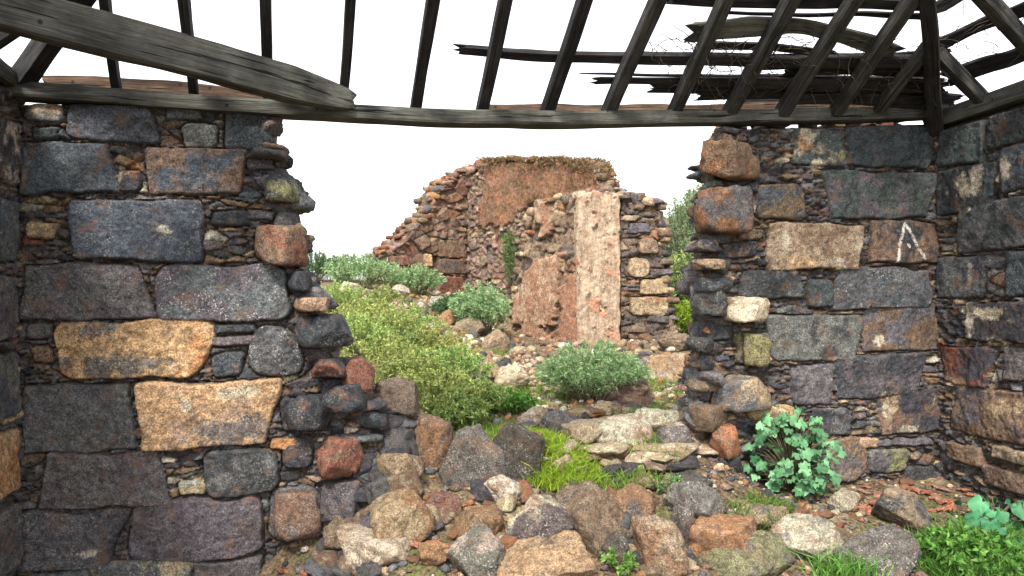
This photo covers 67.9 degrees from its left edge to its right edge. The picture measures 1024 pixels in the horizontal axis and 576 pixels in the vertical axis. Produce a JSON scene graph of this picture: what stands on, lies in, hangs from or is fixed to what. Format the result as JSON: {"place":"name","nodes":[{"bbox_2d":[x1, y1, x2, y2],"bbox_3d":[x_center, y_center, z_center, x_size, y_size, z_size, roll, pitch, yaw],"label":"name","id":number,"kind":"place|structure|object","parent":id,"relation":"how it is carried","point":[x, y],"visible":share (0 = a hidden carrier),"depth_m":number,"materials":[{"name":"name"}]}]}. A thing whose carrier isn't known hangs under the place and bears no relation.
{"place":"outdoors","nodes":[
{"label":"outdoors","id":0,"kind":"place"},
{"bbox_2d":[0,0,1023,279],"label":"sky","id":1,"kind":"structure","parent":0,"point":[363,180],"materials":[{"name":"white"}]},
{"bbox_2d":[255,279,1023,575],"bbox_3d":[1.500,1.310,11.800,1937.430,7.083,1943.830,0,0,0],"label":"ground","id":2,"kind":"structure","parent":0,"point":[289,555],"depth_m":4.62,"materials":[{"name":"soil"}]},
{"bbox_2d":[0,86,27,575],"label":"stone wall","id":3,"kind":"structure","parent":2,"relation":"on","point":[12,446],"depth_m":3.92,"materials":[{"name":"stone"}]},
{"bbox_2d":[13,103,387,575],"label":"stone wall","id":4,"kind":"structure","parent":2,"relation":"on","point":[199,398],"depth_m":4.24,"materials":[{"name":"stone"}]},
{"bbox_2d":[0,0,1023,136],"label":"roof frame","id":5,"kind":"object","parent":4,"relation":"on","point":[881,79],"visible":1,"depth_m":4.54,"materials":[{"name":"wood"}]},
{"bbox_2d":[303,559,334,575],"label":"rubble stone","id":6,"kind":"object","parent":2,"relation":"on","point":[311,567],"visible":0.69,"depth_m":4.10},
{"bbox_2d":[306,248,335,281],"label":"bush","id":7,"kind":"object","parent":2,"relation":"on","point":[315,267],"visible":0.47,"depth_m":16.87,"materials":[{"name":"green plant"}]},
{"bbox_2d":[314,550,339,568],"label":"rubble stone","id":8,"kind":"object","parent":2,"relation":"on","point":[328,558],"visible":0.46,"depth_m":4.14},
{"bbox_2d":[322,512,360,550],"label":"fallen stone","id":9,"kind":"object","parent":2,"relation":"on","point":[330,541],"visible":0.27,"depth_m":4.25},
{"bbox_2d":[320,279,377,313],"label":"shrub","id":10,"kind":"object","parent":2,"relation":"on","point":[335,289],"visible":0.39,"depth_m":9.56,"materials":[{"name":"green plant"}]},
{"bbox_2d":[322,297,386,320],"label":"shrub","id":11,"kind":"object","parent":2,"relation":"on","point":[357,302],"visible":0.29,"depth_m":9.64,"materials":[{"name":"green plant"}]},
{"bbox_2d":[355,487,367,503],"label":"rubble stone","id":12,"kind":"object","parent":2,"relation":"on","point":[361,496],"visible":0.27,"depth_m":4.37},
{"bbox_2d":[322,251,402,289],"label":"bush","id":13,"kind":"object","parent":2,"relation":"on","point":[345,265],"visible":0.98,"depth_m":13.71,"materials":[{"name":"green plant"}]},
{"bbox_2d":[352,453,377,478],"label":"rubble stone","id":14,"kind":"object","parent":2,"relation":"on","point":[366,466],"visible":0.3,"depth_m":4.42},
{"bbox_2d":[360,511,370,527],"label":"rubble stone","id":15,"kind":"object","parent":2,"relation":"on","point":[365,520],"visible":0.21,"depth_m":4.27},
{"bbox_2d":[366,474,391,504],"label":"rubble stone","id":16,"kind":"object","parent":15,"relation":"on","point":[377,488],"visible":0.42,"depth_m":4.31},
{"bbox_2d":[324,297,417,340],"bbox_3d":[-1.591,0.352,8.497,1.132,0.519,1.113,0,0,0],"label":"shrub","id":17,"kind":"object","parent":2,"relation":"on","point":[406,318],"visible":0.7,"depth_m":8.42,"materials":[{"name":"green plant"}]},
{"bbox_2d":[342,308,400,358],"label":"shrub","id":18,"kind":"object","parent":2,"relation":"on","point":[357,328],"visible":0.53,"depth_m":7.64,"materials":[{"name":"green plant"}]},
{"bbox_2d":[359,562,384,575],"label":"rubble stone","id":19,"kind":"object","parent":2,"relation":"on","point":[370,569],"visible":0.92,"depth_m":3.96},
{"bbox_2d":[336,523,410,570],"bbox_3d":[-0.730,1.423,4.180,0.479,0.204,0.377,0,0,19],"label":"fallen stone","id":20,"kind":"object","parent":2,"relation":"on","point":[358,543],"visible":0.5,"depth_m":4.03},
{"bbox_2d":[350,282,409,308],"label":"shrub","id":21,"kind":"object","parent":2,"relation":"on","point":[388,293],"visible":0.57,"depth_m":10.96,"materials":[{"name":"green plant"}]},
{"bbox_2d":[340,329,438,385],"bbox_3d":[-1.169,0.671,6.987,1.048,0.616,0.966,0,0,0],"label":"shrub","id":22,"kind":"object","parent":2,"relation":"on","point":[393,347],"visible":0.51,"depth_m":6.88,"materials":[{"name":"green plant"}]},
{"bbox_2d":[373,376,419,419],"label":"fallen stone","id":23,"kind":"object","parent":2,"relation":"on","point":[398,395],"visible":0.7,"depth_m":4.65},
{"bbox_2d":[376,453,423,476],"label":"fallen stone","id":24,"kind":"object","parent":2,"relation":"on","point":[392,464],"visible":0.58,"depth_m":4.39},
{"bbox_2d":[359,322,443,359],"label":"shrub","id":25,"kind":"object","parent":2,"relation":"on","point":[409,332],"visible":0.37,"depth_m":7.60,"materials":[{"name":"green plant"}]},
{"bbox_2d":[369,486,434,548],"bbox_3d":[-0.611,1.297,4.211,0.358,0.374,0.263,0,0,-16],"label":"fallen stone","id":26,"kind":"object","parent":2,"relation":"on","point":[406,512],"visible":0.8,"depth_m":4.12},
{"bbox_2d":[387,467,424,494],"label":"rubble stone","id":27,"kind":"object","parent":2,"relation":"on","point":[410,478],"visible":0.51,"depth_m":4.34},
{"bbox_2d":[398,428,415,440],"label":"rubble stone","id":28,"kind":"object","parent":2,"relation":"on","point":[410,435],"visible":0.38,"depth_m":4.57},
{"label":"rubble stone","id":29,"kind":"object","parent":28,"relation":"on","visible":0},
{"bbox_2d":[387,414,404,428],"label":"rubble stone","id":30,"kind":"object","parent":29,"relation":"on","point":[395,421],"visible":0.55,"depth_m":4.61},
{"bbox_2d":[367,300,447,337],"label":"shrub","id":31,"kind":"object","parent":2,"relation":"on","point":[415,311],"visible":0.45,"depth_m":8.84,"materials":[{"name":"green plant"}]},
{"bbox_2d":[387,261,446,295],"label":"bush","id":32,"kind":"object","parent":2,"relation":"on","point":[408,277],"visible":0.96,"depth_m":14.67,"materials":[{"name":"green plant"}]},
{"bbox_2d":[372,347,464,388],"bbox_3d":[-0.821,0.776,6.672,0.842,0.501,0.843,0,0,0],"label":"shrub","id":33,"kind":"object","parent":2,"relation":"on","point":[396,368],"visible":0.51,"depth_m":6.59,"materials":[{"name":"green plant"}]},
{"bbox_2d":[364,160,484,294],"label":"ruined wall","id":34,"kind":"structure","parent":2,"relation":"on","point":[431,232],"depth_m":16.34,"materials":[{"name":"stone"}]},
{"bbox_2d":[413,409,454,468],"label":"fallen stone","id":35,"kind":"object","parent":2,"relation":"on","point":[435,435],"visible":0.61,"depth_m":4.60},
{"bbox_2d":[388,321,480,369],"bbox_3d":[-0.777,0.614,7.711,0.914,0.576,1.055,0,0,-43],"label":"shrub","id":36,"kind":"object","parent":2,"relation":"on","point":[445,338],"visible":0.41,"depth_m":7.57,"materials":[{"name":"green plant"}]},
{"bbox_2d":[417,541,452,565],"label":"fallen stone","id":37,"kind":"object","parent":2,"relation":"on","point":[431,553],"visible":0.86,"depth_m":3.97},
{"bbox_2d":[398,361,485,405],"bbox_3d":[-0.625,0.856,6.402,0.872,0.498,0.933,0,0,0],"label":"shrub","id":38,"kind":"object","parent":2,"relation":"on","point":[454,382],"visible":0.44,"depth_m":6.29,"materials":[{"name":"green plant"}]},
{"bbox_2d":[415,379,469,413],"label":"shrub","id":39,"kind":"object","parent":2,"relation":"on","point":[423,402],"visible":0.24,"depth_m":5.93,"materials":[{"name":"green plant"}]},
{"bbox_2d":[425,490,461,512],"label":"fallen stone","id":40,"kind":"object","parent":2,"relation":"on","point":[440,499],"visible":0.53,"depth_m":4.33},
{"bbox_2d":[438,507,458,524],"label":"rubble stone","id":41,"kind":"object","parent":2,"relation":"on","point":[447,516],"visible":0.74,"depth_m":4.27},
{"bbox_2d":[437,309,460,324],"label":"fallen stone","id":42,"kind":"object","parent":2,"relation":"on","point":[448,317],"visible":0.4,"depth_m":10.87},
{"bbox_2d":[405,343,495,384],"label":"shrub","id":43,"kind":"object","parent":2,"relation":"on","point":[465,361],"visible":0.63,"depth_m":6.88,"materials":[{"name":"green plant"}]},
{"bbox_2d":[428,291,475,316],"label":"bush","id":44,"kind":"object","parent":2,"relation":"on","point":[440,305],"visible":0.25,"depth_m":11.95,"materials":[{"name":"green plant"}]},
{"bbox_2d":[428,385,494,431],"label":"shrub","id":45,"kind":"object","parent":2,"relation":"on","point":[452,413],"visible":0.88,"depth_m":5.89,"materials":[{"name":"green plant"}]},
{"bbox_2d":[452,316,484,333],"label":"fallen stone","id":46,"kind":"object","parent":2,"relation":"on","point":[469,325],"visible":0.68,"depth_m":10.46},
{"bbox_2d":[434,375,511,415],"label":"shrub","id":47,"kind":"object","parent":2,"relation":"on","point":[488,386],"visible":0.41,"depth_m":6.32,"materials":[{"name":"green plant"}]},
{"bbox_2d":[438,423,510,490],"bbox_3d":[-0.226,1.053,4.668,0.447,0.454,0.327,0,0,0],"label":"fallen stone","id":48,"kind":"object","parent":2,"relation":"on","point":[475,452],"visible":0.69,"depth_m":4.53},
{"bbox_2d":[446,522,505,575],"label":"fallen stone","id":49,"kind":"object","parent":2,"relation":"on","point":[477,549],"visible":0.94,"depth_m":3.90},
{"bbox_2d":[447,279,512,336],"bbox_3d":[-0.447,0.286,10.871,0.963,0.842,1.048,0,0,0],"label":"bush","id":50,"kind":"object","parent":2,"relation":"on","point":[468,304],"visible":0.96,"depth_m":10.68,"materials":[{"name":"green plant"}]},
{"bbox_2d":[453,504,506,539],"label":"fallen stone","id":51,"kind":"object","parent":2,"relation":"on","point":[490,516],"visible":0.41,"depth_m":4.16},
{"bbox_2d":[469,479,493,501],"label":"rubble stone","id":52,"kind":"object","parent":2,"relation":"on","point":[479,490],"visible":0.65,"depth_m":4.43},
{"bbox_2d":[478,355,499,381],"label":"fallen stone","id":53,"kind":"object","parent":2,"relation":"on","point":[493,369],"visible":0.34,"depth_m":7.73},
{"bbox_2d":[481,329,510,352],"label":"fallen stone","id":54,"kind":"object","parent":2,"relation":"on","point":[497,339],"visible":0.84,"depth_m":9.36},
{"bbox_2d":[484,474,522,501],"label":"fallen stone","id":55,"kind":"object","parent":2,"relation":"on","point":[500,486],"visible":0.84,"depth_m":4.41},
{"bbox_2d":[496,495,516,511],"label":"rubble stone","id":56,"kind":"object","parent":2,"relation":"on","point":[506,503],"visible":0.88,"depth_m":4.36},
{"bbox_2d":[486,385,538,413],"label":"plant","id":57,"kind":"object","parent":2,"relation":"on","point":[517,399],"visible":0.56,"depth_m":6.35,"materials":[{"name":"green plant"}]},
{"bbox_2d":[494,365,530,387],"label":"fallen stone","id":58,"kind":"object","parent":2,"relation":"on","point":[511,375],"visible":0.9,"depth_m":7.51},
{"bbox_2d":[494,422,544,482],"bbox_3d":[0.006,1.052,4.726,0.402,0.431,0.279,0,0,0],"label":"fallen stone","id":59,"kind":"object","parent":2,"relation":"on","point":[517,443],"visible":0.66,"depth_m":4.62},
{"bbox_2d":[517,479,534,502],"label":"rubble stone","id":60,"kind":"object","parent":2,"relation":"on","point":[527,490],"visible":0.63,"depth_m":4.48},
{"bbox_2d":[517,406,547,428],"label":"fallen stone","id":61,"kind":"object","parent":2,"relation":"on","point":[535,414],"visible":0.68,"depth_m":6.06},
{"bbox_2d":[504,493,574,538],"bbox_3d":[0.166,1.331,4.148,0.403,0.380,0.290,0,0,-32],"label":"fallen stone","id":62,"kind":"object","parent":2,"relation":"on","point":[541,515],"visible":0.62,"depth_m":4.10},
{"bbox_2d":[386,293,699,492],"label":"grass","id":63,"kind":"structure","parent":2,"relation":"on","point":[492,429],"depth_m":6.13,"materials":[{"name":"green plant"}]},
{"bbox_2d":[465,154,627,303],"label":"ruined wall","id":64,"kind":"structure","parent":2,"relation":"on","point":[494,194],"depth_m":15.92,"materials":[{"name":"stone"}]},
{"bbox_2d":[500,231,519,298],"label":"wall plant","id":65,"kind":"object","parent":64,"relation":"attached to","point":[509,271],"depth_m":15.67,"materials":[{"name":"green plant"}]},
{"bbox_2d":[470,152,622,214],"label":"dry grass","id":66,"kind":"structure","parent":64,"relation":"on","point":[496,159],"depth_m":14.76,"materials":[{"name":"brown plant"}]},
{"bbox_2d":[498,188,594,342],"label":"ruined wall","id":67,"kind":"structure","parent":2,"relation":"on","point":[543,299],"depth_m":11.49,"materials":[{"name":"stone"}]},
{"bbox_2d":[497,530,598,575],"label":"fallen stone","id":68,"kind":"object","parent":2,"relation":"on","point":[563,553],"visible":0.98,"depth_m":3.86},
{"bbox_2d":[486,424,619,491],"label":"grass","id":69,"kind":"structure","parent":2,"relation":"on","point":[553,442],"depth_m":4.67,"materials":[{"name":"green plant"}]},
{"bbox_2d":[539,410,578,434],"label":"fallen stone","id":70,"kind":"object","parent":2,"relation":"on","point":[557,419],"visible":0.52,"depth_m":5.88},
{"bbox_2d":[560,418,606,444],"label":"fallen stone","id":71,"kind":"object","parent":2,"relation":"on","point":[584,430],"visible":0.56,"depth_m":4.94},
{"bbox_2d":[532,337,654,401],"bbox_3d":[0.767,0.779,7.175,1.174,0.653,1.167,0,0,0],"label":"bush","id":72,"kind":"object","parent":2,"relation":"on","point":[572,371],"visible":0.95,"depth_m":6.97,"materials":[{"name":"green plant"}]},
{"bbox_2d":[555,480,632,558],"bbox_3d":[0.448,1.302,4.238,0.471,0.405,0.369,0,0,0],"label":"fallen stone","id":73,"kind":"object","parent":2,"relation":"on","point":[596,512],"visible":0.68,"depth_m":4.21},
{"bbox_2d":[579,442,632,454],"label":"rubble stone","id":74,"kind":"object","parent":2,"relation":"on","point":[617,448],"visible":0.65,"depth_m":4.81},
{"bbox_2d":[600,464,623,479],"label":"rubble stone","id":75,"kind":"object","parent":2,"relation":"on","point":[613,468],"visible":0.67,"depth_m":4.68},
{"bbox_2d":[601,531,629,564],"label":"fallen stone","id":76,"kind":"object","parent":2,"relation":"on","point":[617,541],"visible":0.66,"depth_m":4.05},
{"bbox_2d":[598,547,638,574],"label":"weed","id":77,"kind":"object","parent":2,"relation":"on","point":[628,563],"visible":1,"depth_m":3.95,"materials":[{"name":"green plant"}]},
{"bbox_2d":[595,413,652,445],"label":"fallen stone","id":78,"kind":"object","parent":2,"relation":"on","point":[629,427],"visible":0.58,"depth_m":4.96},
{"bbox_2d":[574,190,679,345],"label":"ruined pier","id":79,"kind":"structure","parent":2,"relation":"on","point":[623,284],"depth_m":11.12,"materials":[{"name":"stone"}]},
{"bbox_2d":[602,377,653,407],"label":"fallen stone","id":80,"kind":"object","parent":2,"relation":"on","point":[639,393],"visible":0.48,"depth_m":6.89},
{"bbox_2d":[610,483,655,529],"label":"fallen stone","id":81,"kind":"object","parent":2,"relation":"on","point":[635,501],"visible":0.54,"depth_m":4.32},
{"bbox_2d":[624,452,655,463],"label":"rubble stone","id":82,"kind":"object","parent":2,"relation":"on","point":[634,457],"visible":0.68,"depth_m":4.79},
{"bbox_2d":[631,471,657,489],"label":"rubble stone","id":83,"kind":"object","parent":2,"relation":"on","point":[648,480],"visible":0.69,"depth_m":4.57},
{"bbox_2d":[639,564,662,575],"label":"rubble stone","id":84,"kind":"object","parent":2,"relation":"on","point":[652,571],"visible":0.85,"depth_m":3.97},
{"bbox_2d":[644,461,665,472],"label":"rubble stone","id":85,"kind":"object","parent":2,"relation":"on","point":[656,465],"visible":0.91,"depth_m":4.70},
{"bbox_2d":[639,451,672,462],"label":"rubble stone","id":86,"kind":"object","parent":2,"relation":"on","point":[652,456],"visible":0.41,"depth_m":4.77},
{"bbox_2d":[634,407,678,433],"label":"fallen stone","id":87,"kind":"object","parent":2,"relation":"on","point":[657,416],"visible":0.44,"depth_m":5.22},
{"bbox_2d":[632,514,688,575],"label":"fallen stone","id":88,"kind":"object","parent":2,"relation":"on","point":[658,541],"visible":0.92,"depth_m":3.99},
{"bbox_2d":[646,352,688,381],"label":"fallen stone","id":89,"kind":"object","parent":2,"relation":"on","point":[669,366],"visible":0.55,"depth_m":8.23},
{"bbox_2d":[649,472,685,492],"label":"weed","id":90,"kind":"object","parent":2,"relation":"on","point":[662,484],"visible":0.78,"depth_m":4.54,"materials":[{"name":"green plant"}]},
{"bbox_2d":[641,442,698,462],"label":"rubble stone","id":91,"kind":"object","parent":2,"relation":"on","point":[679,448],"visible":0.64,"depth_m":4.81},
{"bbox_2d":[657,331,688,351],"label":"fallen stone","id":92,"kind":"object","parent":2,"relation":"on","point":[675,340],"visible":0.66,"depth_m":10.02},
{"bbox_2d":[656,425,694,453],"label":"fallen stone","id":93,"kind":"object","parent":2,"relation":"on","point":[680,433],"visible":0.62,"depth_m":4.93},
{"bbox_2d":[664,248,692,306],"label":"bush","id":94,"kind":"object","parent":2,"relation":"on","point":[678,264],"visible":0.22,"depth_m":12.45,"materials":[{"name":"green plant"}]},
{"bbox_2d":[662,180,698,263],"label":"bush","id":95,"kind":"object","parent":2,"relation":"on","point":[682,242],"visible":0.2,"depth_m":13.79,"materials":[{"name":"green plant"}]},
{"bbox_2d":[669,297,692,332],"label":"bush","id":96,"kind":"object","parent":2,"relation":"on","point":[683,312],"visible":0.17,"depth_m":11.35,"materials":[{"name":"green plant"}]},
{"bbox_2d":[670,491,693,546],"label":"fallen stone","id":97,"kind":"object","parent":2,"relation":"on","point":[682,516],"visible":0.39,"depth_m":4.22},
{"bbox_2d":[679,454,700,469],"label":"rubble stone","id":98,"kind":"object","parent":2,"relation":"on","point":[691,459],"visible":0.65,"depth_m":4.78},
{"bbox_2d":[672,469,712,486],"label":"fallen stone","id":99,"kind":"object","parent":2,"relation":"on","point":[690,475],"visible":0.41,"depth_m":4.61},
{"bbox_2d":[664,481,726,518],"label":"fallen stone","id":100,"kind":"object","parent":2,"relation":"on","point":[706,500],"visible":0.53,"depth_m":4.38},
{"bbox_2d":[694,439,718,454],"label":"rubble stone","id":101,"kind":"object","parent":2,"relation":"on","point":[704,448],"visible":0.28,"depth_m":4.92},
{"bbox_2d":[687,513,756,556],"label":"fallen stone","id":102,"kind":"object","parent":2,"relation":"on","point":[719,530],"visible":0.58,"depth_m":4.11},
{"bbox_2d":[697,530,795,575],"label":"fallen stone","id":103,"kind":"object","parent":2,"relation":"on","point":[763,553],"visible":0.66,"depth_m":4.04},
{"bbox_2d":[723,485,799,529],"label":"grass","id":104,"kind":"structure","parent":2,"relation":"on","point":[764,502],"depth_m":4.50,"materials":[{"name":"green plant"}]},
{"bbox_2d":[741,502,788,529],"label":"fallen stone","id":105,"kind":"object","parent":2,"relation":"on","point":[764,513],"visible":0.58,"depth_m":4.40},
{"bbox_2d":[743,405,845,499],"bbox_3d":[1.825,1.048,4.954,0.660,0.563,0.637,0,0,-24],"label":"broad leaf plant","id":106,"kind":"object","parent":2,"relation":"on","point":[791,466],"visible":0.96,"depth_m":4.84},
{"bbox_2d":[770,513,843,563],"bbox_3d":[1.647,1.418,4.268,0.406,0.280,0.315,0,0,0],"label":"fallen stone","id":107,"kind":"object","parent":2,"relation":"on","point":[811,532],"visible":0.7,"depth_m":4.21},
{"bbox_2d":[676,122,943,487],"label":"stone wall","id":108,"kind":"structure","parent":2,"relation":"on","point":[807,282],"depth_m":5.18,"materials":[{"name":"stone"}]},
{"bbox_2d":[825,488,860,512],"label":"fallen stone","id":109,"kind":"object","parent":2,"relation":"on","point":[842,500],"visible":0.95,"depth_m":4.72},
{"bbox_2d":[833,525,921,575],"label":"fallen stone","id":110,"kind":"object","parent":2,"relation":"on","point":[900,547],"visible":0.83,"depth_m":4.04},
{"bbox_2d":[871,484,933,533],"bbox_3d":[2.401,1.370,4.653,0.386,0.321,0.323,0,0,0],"label":"fallen stone","id":111,"kind":"object","parent":2,"relation":"on","point":[900,506],"visible":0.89,"depth_m":4.56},
{"bbox_2d":[914,520,1023,575],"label":"weed","id":112,"kind":"object","parent":2,"relation":"on","point":[959,559],"visible":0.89,"depth_m":4.07,"materials":[{"name":"green plant"}]},
{"bbox_2d":[930,105,1023,523],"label":"stone wall","id":113,"kind":"structure","parent":2,"relation":"on","point":[978,195],"depth_m":5.00,"materials":[{"name":"stone"}]},
{"bbox_2d":[949,493,1023,545],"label":"broad leaf plant","id":114,"kind":"object","parent":2,"relation":"on","point":[984,511],"visible":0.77,"depth_m":4.51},
{"bbox_2d":[777,510,1023,575],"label":"grass","id":115,"kind":"structure","parent":0,"point":[935,567],"depth_m":4.04,"materials":[{"name":"green plant"}]},
{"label":"rubble stone","id":116,"kind":"object","parent":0,"visible":0},
{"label":"rubble stone","id":117,"kind":"object","parent":116,"relation":"on","visible":0},
{"bbox_2d":[377,428,418,455],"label":"rubble stone","id":118,"kind":"object","parent":117,"relation":"on","point":[395,438],"visible":0.66,"depth_m":4.54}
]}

